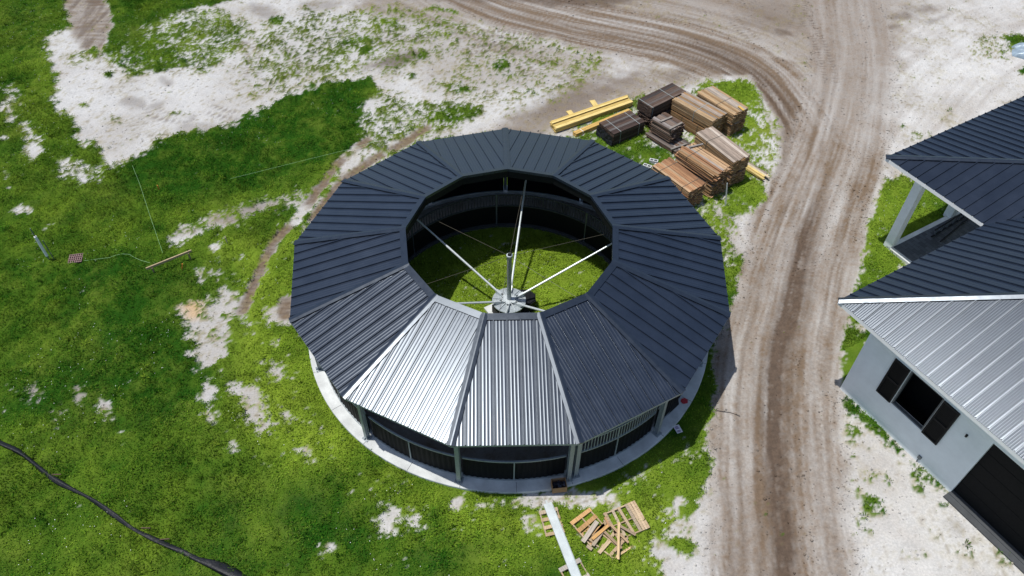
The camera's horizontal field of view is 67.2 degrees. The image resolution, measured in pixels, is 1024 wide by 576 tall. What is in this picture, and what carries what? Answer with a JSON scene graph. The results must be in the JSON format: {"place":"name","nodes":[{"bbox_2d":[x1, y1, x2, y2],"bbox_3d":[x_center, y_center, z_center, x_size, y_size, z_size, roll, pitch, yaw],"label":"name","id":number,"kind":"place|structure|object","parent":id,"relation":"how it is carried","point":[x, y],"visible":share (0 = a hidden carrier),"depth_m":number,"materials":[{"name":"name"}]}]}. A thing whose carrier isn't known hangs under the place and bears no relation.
{"place":"outdoors","nodes":[
{"label":"outdoors","id":0,"kind":"place"},
{"bbox_2d":[0,0,1023,575],"bbox_3d":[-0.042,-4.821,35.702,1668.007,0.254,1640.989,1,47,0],"label":"ground","id":1,"kind":"structure","parent":0,"point":[188,98],"depth_m":33.22,"materials":[{"name":"green plant"}]},
{"bbox_2d":[30,228,53,259],"bbox_3d":[-19.181,-1.748,31.430,0.238,1.860,0.116,1,47,0],"label":"marker post","id":2,"kind":"object","parent":1,"relation":"on","point":[41,246],"visible":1,"depth_m":31.46,"materials":[{"name":"grey metal"}]},
{"bbox_2d":[68,253,82,263],"bbox_3d":[-18.212,-1.208,32.156,0.560,0.120,0.520,-8,48,-8],"label":"drain grate","id":3,"kind":"object","parent":1,"relation":"on","point":[75,258],"visible":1,"depth_m":32.12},
{"bbox_2d":[0,440,245,575],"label":"silt fence","id":4,"kind":"object","parent":1,"relation":"on","point":[222,570],"visible":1,"depth_m":23.98,"materials":[{"name":"black fabric"}]},
{"bbox_2d":[146,250,191,272],"bbox_3d":[-14.083,-1.025,31.773,1.870,0.470,0.101,-27,53,-23],"label":"batter board","id":5,"kind":"object","parent":1,"relation":"on","point":[167,260],"visible":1,"depth_m":31.62,"materials":[{"name":"beige wood"}]},
{"bbox_2d":[6,15,884,566],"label":"clover flowers","id":6,"kind":"object","parent":1,"relation":"on","point":[210,261],"visible":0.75,"depth_m":31.84,"materials":[{"name":"white plant"}]},
{"bbox_2d":[289,127,730,493],"bbox_3d":[-0.130,-0.450,28.912,15.964,4.348,15.915,1,47,0],"label":"horse walker","id":7,"kind":"object","parent":1,"relation":"on","point":[382,328],"visible":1,"depth_m":25.71,"materials":[{"name":"metal"}]},
{"bbox_2d":[551,477,566,492],"bbox_3d":[1.526,6.423,25.065,0.480,0.300,0.360,-5,48,-5],"label":"cardboard box","id":8,"kind":"object","parent":7,"relation":"on","point":[559,490],"visible":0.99,"depth_m":25.02,"materials":[{"name":"brown cardboard"}]},
{"bbox_2d":[552,480,565,487],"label":"metal fittings","id":9,"kind":"object","parent":8,"relation":"in","point":[556,484],"visible":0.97,"depth_m":25.05,"materials":[{"name":"black metal"}]},
{"bbox_2d":[667,398,678,413],"bbox_3d":[5.613,3.991,27.052,0.684,0.720,0.280,-36,57,-29],"label":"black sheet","id":10,"kind":"object","parent":7,"relation":"on","point":[675,404],"visible":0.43,"depth_m":27.23,"materials":[{"name":"plastic"}]},
{"bbox_2d":[681,398,687,403],"bbox_3d":[6.156,4.036,27.512,0.260,0.025,0.240,1,47,0],"label":"red bag","id":11,"kind":"object","parent":7,"relation":"on","point":[684,400],"visible":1,"depth_m":27.51,"materials":[{"name":"fabric"}]},
{"bbox_2d":[0,0,1023,575],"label":"grass","id":12,"kind":"structure","parent":1,"relation":"on","point":[284,326],"depth_m":29.45,"materials":[{"name":"green plant"}]},
{"bbox_2d":[417,180,611,312],"bbox_3d":[-0.105,-0.133,29.148,11.080,3.473,11.935,1,47,0],"label":"walker rotor","id":13,"kind":"object","parent":1,"relation":"on","point":[509,299],"visible":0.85,"depth_m":29.82,"materials":[{"name":"metal"}]},
{"bbox_2d":[9,0,1022,575],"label":"soil clods","id":14,"kind":"object","parent":1,"relation":"on","point":[741,266],"visible":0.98,"depth_m":34.51,"materials":[{"name":"brown soil"}]},
{"bbox_2d":[539,507,564,536],"bbox_3d":[1.252,7.418,24.374,0.624,0.123,0.882,-10,48,-9],"label":"pallet","id":15,"kind":"object","parent":1,"relation":"on","point":[543,512],"visible":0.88,"depth_m":24.34,"materials":[{"name":"brown wood"}]},
{"bbox_2d":[558,558,589,575],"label":"pallet","id":16,"kind":"object","parent":1,"relation":"on","point":[565,568],"visible":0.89,"depth_m":23.32,"materials":[{"name":"grey wood"}]},
{"bbox_2d":[543,500,580,575],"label":"steel beam","id":17,"kind":"structure","parent":16,"relation":"on","point":[564,546],"depth_m":23.76,"materials":[{"name":"grey metal"}]},
{"bbox_2d":[550,95,628,127],"bbox_3d":[3.999,-9.053,39.450,4.785,0.297,0.217,-23,52,-20],"label":"plank bundle","id":18,"kind":"object","parent":1,"relation":"on","point":[587,110],"visible":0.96,"depth_m":39.29,"materials":[{"name":"yellow wood"}]},
{"bbox_2d":[570,508,609,546],"bbox_3d":[2.455,7.548,24.269,0.826,0.123,1.005,-29,54,-25],"label":"pallet","id":19,"kind":"object","parent":1,"relation":"on","point":[586,523],"visible":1,"depth_m":24.30,"materials":[{"name":"brown wood"}]},
{"bbox_2d":[552,99,632,132],"bbox_3d":[4.139,-8.810,39.261,4.769,0.248,0.356,-23,52,-20],"label":"plank bundle","id":20,"kind":"object","parent":1,"relation":"on","point":[588,116],"visible":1,"depth_m":39.10,"materials":[{"name":"yellow wood"}]},
{"bbox_2d":[590,100,597,105],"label":"cross bearer","id":21,"kind":"object","parent":1,"relation":"on","point":[593,102],"visible":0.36,"depth_m":40.25,"materials":[{"name":"yellow wood"}]},
{"bbox_2d":[573,109,630,136],"bbox_3d":[4.588,-8.369,38.970,3.611,0.206,0.294,-26,53,-23],"label":"plank bundle","id":22,"kind":"object","parent":1,"relation":"on","point":[585,129],"visible":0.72,"depth_m":38.58,"materials":[{"name":"yellow wood"}]},
{"bbox_2d":[588,520,628,558],"bbox_3d":[2.997,7.836,24.010,0.950,0.123,0.875,32,55,26],"label":"pallet","id":23,"kind":"object","parent":1,"relation":"on","point":[590,540],"visible":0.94,"depth_m":23.92,"materials":[{"name":"brown wood"}]},
{"bbox_2d":[591,532,602,545],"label":"loose board","id":24,"kind":"object","parent":23,"relation":"on","point":[595,541],"visible":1,"depth_m":23.85,"materials":[{"name":"brown wood"}]},
{"bbox_2d":[581,520,598,542],"bbox_3d":[2.432,7.596,24.022,0.145,0.025,0.828,29,55,24],"label":"loose board","id":25,"kind":"object","parent":24,"relation":"on","point":[589,531],"visible":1,"depth_m":24.01,"materials":[{"name":"grey wood"}]},
{"bbox_2d":[591,524,608,539],"bbox_3d":[2.755,7.603,23.995,0.717,0.024,0.100,-32,55,-27],"label":"loose board","id":26,"kind":"object","parent":24,"relation":"on","point":[599,532],"visible":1,"depth_m":23.97,"materials":[{"name":"brown wood"}]},
{"bbox_2d":[603,531,622,548],"bbox_3d":[3.103,7.786,23.891,0.085,0.025,0.811,-33,54,-27],"label":"loose board","id":27,"kind":"object","parent":24,"relation":"on","point":[610,537],"visible":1,"depth_m":23.89,"materials":[{"name":"brown wood"}]},
{"bbox_2d":[597,540,610,553],"bbox_3d":[2.845,7.985,23.761,0.120,0.025,0.540,35,56,27],"label":"loose board","id":28,"kind":"object","parent":23,"relation":"on","point":[604,546],"visible":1,"depth_m":23.75,"materials":[{"name":"brown wood"}]},
{"bbox_2d":[596,110,644,146],"bbox_3d":[5.366,-7.900,38.173,2.097,0.756,1.240,-26,53,-22],"label":"lumber stack","id":29,"kind":"object","parent":1,"relation":"on","point":[619,128],"visible":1,"depth_m":37.85,"materials":[{"name":"brown wood"}]},
{"bbox_2d":[611,541,639,560],"bbox_3d":[3.518,8.119,23.820,1.114,0.025,0.070,-24,52,-23],"label":"loose board","id":30,"kind":"object","parent":1,"relation":"on","point":[626,549],"visible":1,"depth_m":23.78,"materials":[{"name":"brown wood"}]},
{"bbox_2d":[603,500,649,540],"bbox_3d":[3.624,7.394,24.426,1.143,0.123,1.003,-17,50,-16],"label":"pallet","id":31,"kind":"object","parent":1,"relation":"on","point":[633,510],"visible":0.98,"depth_m":24.44,"materials":[{"name":"brown wood"}]},
{"bbox_2d":[610,523,628,542],"bbox_3d":[3.334,7.641,24.000,0.075,0.024,0.807,-33,57,-27],"label":"loose board","id":32,"kind":"object","parent":31,"relation":"on","point":[615,530],"visible":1,"depth_m":24.02,"materials":[{"name":"brown wood"}]},
{"bbox_2d":[620,525,635,535],"bbox_3d":[3.588,7.554,24.045,0.603,0.024,0.080,26,52,20],"label":"loose board","id":33,"kind":"object","parent":32,"relation":"on","point":[628,530],"visible":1,"depth_m":24.02,"materials":[{"name":"brown wood"}]},
{"bbox_2d":[617,522,619,559],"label":"loose board","id":34,"kind":"object","parent":33,"relation":"on","point":[618,542],"visible":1,"depth_m":23.73,"materials":[{"name":"brown wood"}]},
{"bbox_2d":[637,108,671,127],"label":"lumber stack","id":35,"kind":"object","parent":1,"relation":"on","point":[645,118],"visible":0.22,"depth_m":38.69,"materials":[{"name":"brown wood"}]},
{"bbox_2d":[637,83,685,117],"bbox_3d":[7.532,-9.452,38.845,2.452,0.654,0.994,-30,54,-25],"label":"lumber stack","id":36,"kind":"object","parent":35,"relation":"on","point":[654,103],"visible":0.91,"depth_m":38.47,"materials":[{"name":"brown wood"}]},
{"bbox_2d":[645,131,690,153],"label":"lumber stack","id":37,"kind":"object","parent":1,"relation":"on","point":[661,142],"visible":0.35,"depth_m":37.71,"materials":[{"name":"brown wood"}]},
{"bbox_2d":[650,112,684,141],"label":"lumber stack","id":38,"kind":"object","parent":37,"relation":"on","point":[660,129],"visible":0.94,"depth_m":37.52,"materials":[{"name":"wood"}]},
{"bbox_2d":[669,122,682,129],"bbox_3d":[7.901,-7.823,37.150,0.875,0.050,0.100,-29,54,-25],"label":"wood slat","id":39,"kind":"object","parent":38,"relation":"on","point":[676,125],"visible":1,"depth_m":37.13,"materials":[{"name":"wood"}]},
{"bbox_2d":[670,143,686,149],"bbox_3d":[8.085,-6.856,37.348,0.924,0.060,0.090,-21,51,-19],"label":"wood slat","id":40,"kind":"object","parent":37,"relation":"on","point":[679,146],"visible":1,"depth_m":37.31,"materials":[{"name":"grey wood"}]},
{"bbox_2d":[674,424,682,433],"bbox_3d":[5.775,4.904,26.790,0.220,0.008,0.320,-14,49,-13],"label":"concrete block","id":41,"kind":"object","parent":1,"relation":"on","point":[677,428],"visible":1,"depth_m":26.77,"materials":[{"name":"grey concrete"}]},
{"bbox_2d":[688,193,703,205],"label":"lumber stack","id":42,"kind":"object","parent":1,"relation":"on","point":[693,200],"visible":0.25,"depth_m":34.54,"materials":[{"name":"brown wood"}]},
{"bbox_2d":[652,157,705,199],"bbox_3d":[7.501,-4.938,34.785,1.099,0.552,2.438,-28,54,-24],"label":"lumber stack","id":43,"kind":"object","parent":42,"relation":"on","point":[688,184],"visible":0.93,"depth_m":34.43,"materials":[{"name":"brown wood"}]},
{"bbox_2d":[670,109,722,135],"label":"lumber stack","id":44,"kind":"object","parent":1,"relation":"on","point":[693,127],"visible":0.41,"depth_m":38.35,"materials":[{"name":"brown wood"}]},
{"bbox_2d":[671,91,726,128],"bbox_3d":[9.261,-8.778,38.226,1.145,0.620,2.636,-33,56,-27],"label":"lumber stack","id":45,"kind":"object","parent":44,"relation":"on","point":[697,110],"visible":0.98,"depth_m":37.92,"materials":[{"name":"brown wood"}]},
{"bbox_2d":[677,162,726,198],"bbox_3d":[8.720,-5.150,35.651,1.099,0.790,2.463,-30,54,-25],"label":"lumber stack","id":46,"kind":"object","parent":1,"relation":"on","point":[710,191],"visible":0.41,"depth_m":35.00,"materials":[{"name":"brown wood"}]},
{"bbox_2d":[674,143,730,184],"bbox_3d":[8.701,-5.657,35.146,1.151,0.620,2.620,-30,54,-25],"label":"lumber stack","id":47,"kind":"object","parent":46,"relation":"on","point":[706,165],"visible":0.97,"depth_m":34.84,"materials":[{"name":"brown wood"}]},
{"bbox_2d":[689,143,702,147],"bbox_3d":[8.494,-6.563,35.490,0.702,0.050,0.090,-15,49,-14],"label":"wood slat","id":48,"kind":"object","parent":47,"relation":"on","point":[696,145],"visible":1,"depth_m":35.45,"materials":[{"name":"grey wood"}]},
{"bbox_2d":[725,183,727,205],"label":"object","id":49,"kind":"object","parent":1,"relation":"on","point":[726,193],"visible":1,"depth_m":34.35,"materials":[{"name":"metal"}]},
{"bbox_2d":[722,118,744,135],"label":"lumber stack","id":50,"kind":"object","parent":1,"relation":"on","point":[728,129],"visible":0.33,"depth_m":38.25,"materials":[{"name":"brown wood"}]},
{"bbox_2d":[697,86,747,124],"bbox_3d":[10.467,-9.135,38.494,1.100,0.654,2.563,-28,54,-24],"label":"lumber stack","id":51,"kind":"object","parent":50,"relation":"on","point":[720,99],"visible":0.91,"depth_m":38.10,"materials":[{"name":"brown wood"}]},
{"bbox_2d":[726,168,745,186],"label":"lumber stack","id":52,"kind":"object","parent":1,"relation":"on","point":[737,176],"visible":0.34,"depth_m":35.51,"materials":[{"name":"brown wood"}]},
{"bbox_2d":[694,126,749,173],"bbox_3d":[9.714,-6.404,35.783,1.048,0.756,2.708,-24,52,-21],"label":"lumber stack","id":53,"kind":"object","parent":52,"relation":"on","point":[722,147],"visible":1,"depth_m":35.38,"materials":[{"name":"brown wood"}]},
{"bbox_2d":[746,162,769,179],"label":"lumber stack","id":54,"kind":"object","parent":1,"relation":"on","point":[757,172],"visible":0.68,"depth_m":36.26,"materials":[{"name":"yellow wood"}]},
{"bbox_2d":[837,96,1023,573],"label":"house","id":55,"kind":"structure","parent":1,"relation":"on","point":[933,384],"depth_m":24.83,"materials":[{"name":"paint"}]},
{"bbox_2d":[892,371,944,429],"bbox_3d":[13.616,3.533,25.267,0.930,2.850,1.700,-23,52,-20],"label":"window","id":56,"kind":"structure","parent":55,"relation":"in","point":[920,401],"depth_m":26.04,"materials":[{"name":"glass"}]},
{"bbox_2d":[931,213,968,241],"bbox_3d":[19.346,-2.775,33.664,2.505,0.440,0.457,-27,53,-24],"label":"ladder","id":57,"kind":"object","parent":55,"relation":"on","point":[948,225],"visible":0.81,"depth_m":33.66,"materials":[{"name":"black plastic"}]},
{"bbox_2d":[953,444,1023,555],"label":"garage door","id":58,"kind":"structure","parent":55,"relation":"in","point":[994,487],"depth_m":23.77,"materials":[{"name":"black metal"}]},
{"bbox_2d":[1012,42,1023,58],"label":"plastic sheeting","id":59,"kind":"object","parent":1,"relation":"on","point":[1018,51],"visible":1,"depth_m":44.02,"materials":[{"name":"white plastic"}]},
{"bbox_2d":[649,158,657,164],"bbox_3d":[6.776,-6.046,36.856,0.400,0.200,0.200,14,49,12],"label":"concrete block","id":60,"kind":"object","parent":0,"point":[652,161],"depth_m":36.80,"materials":[{"name":"grey concrete"}]},
{"bbox_2d":[436,0,897,575],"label":"dirt road","id":61,"kind":"structure","parent":0,"point":[796,312],"depth_m":32.32,"materials":[{"name":"soil"}]}
]}

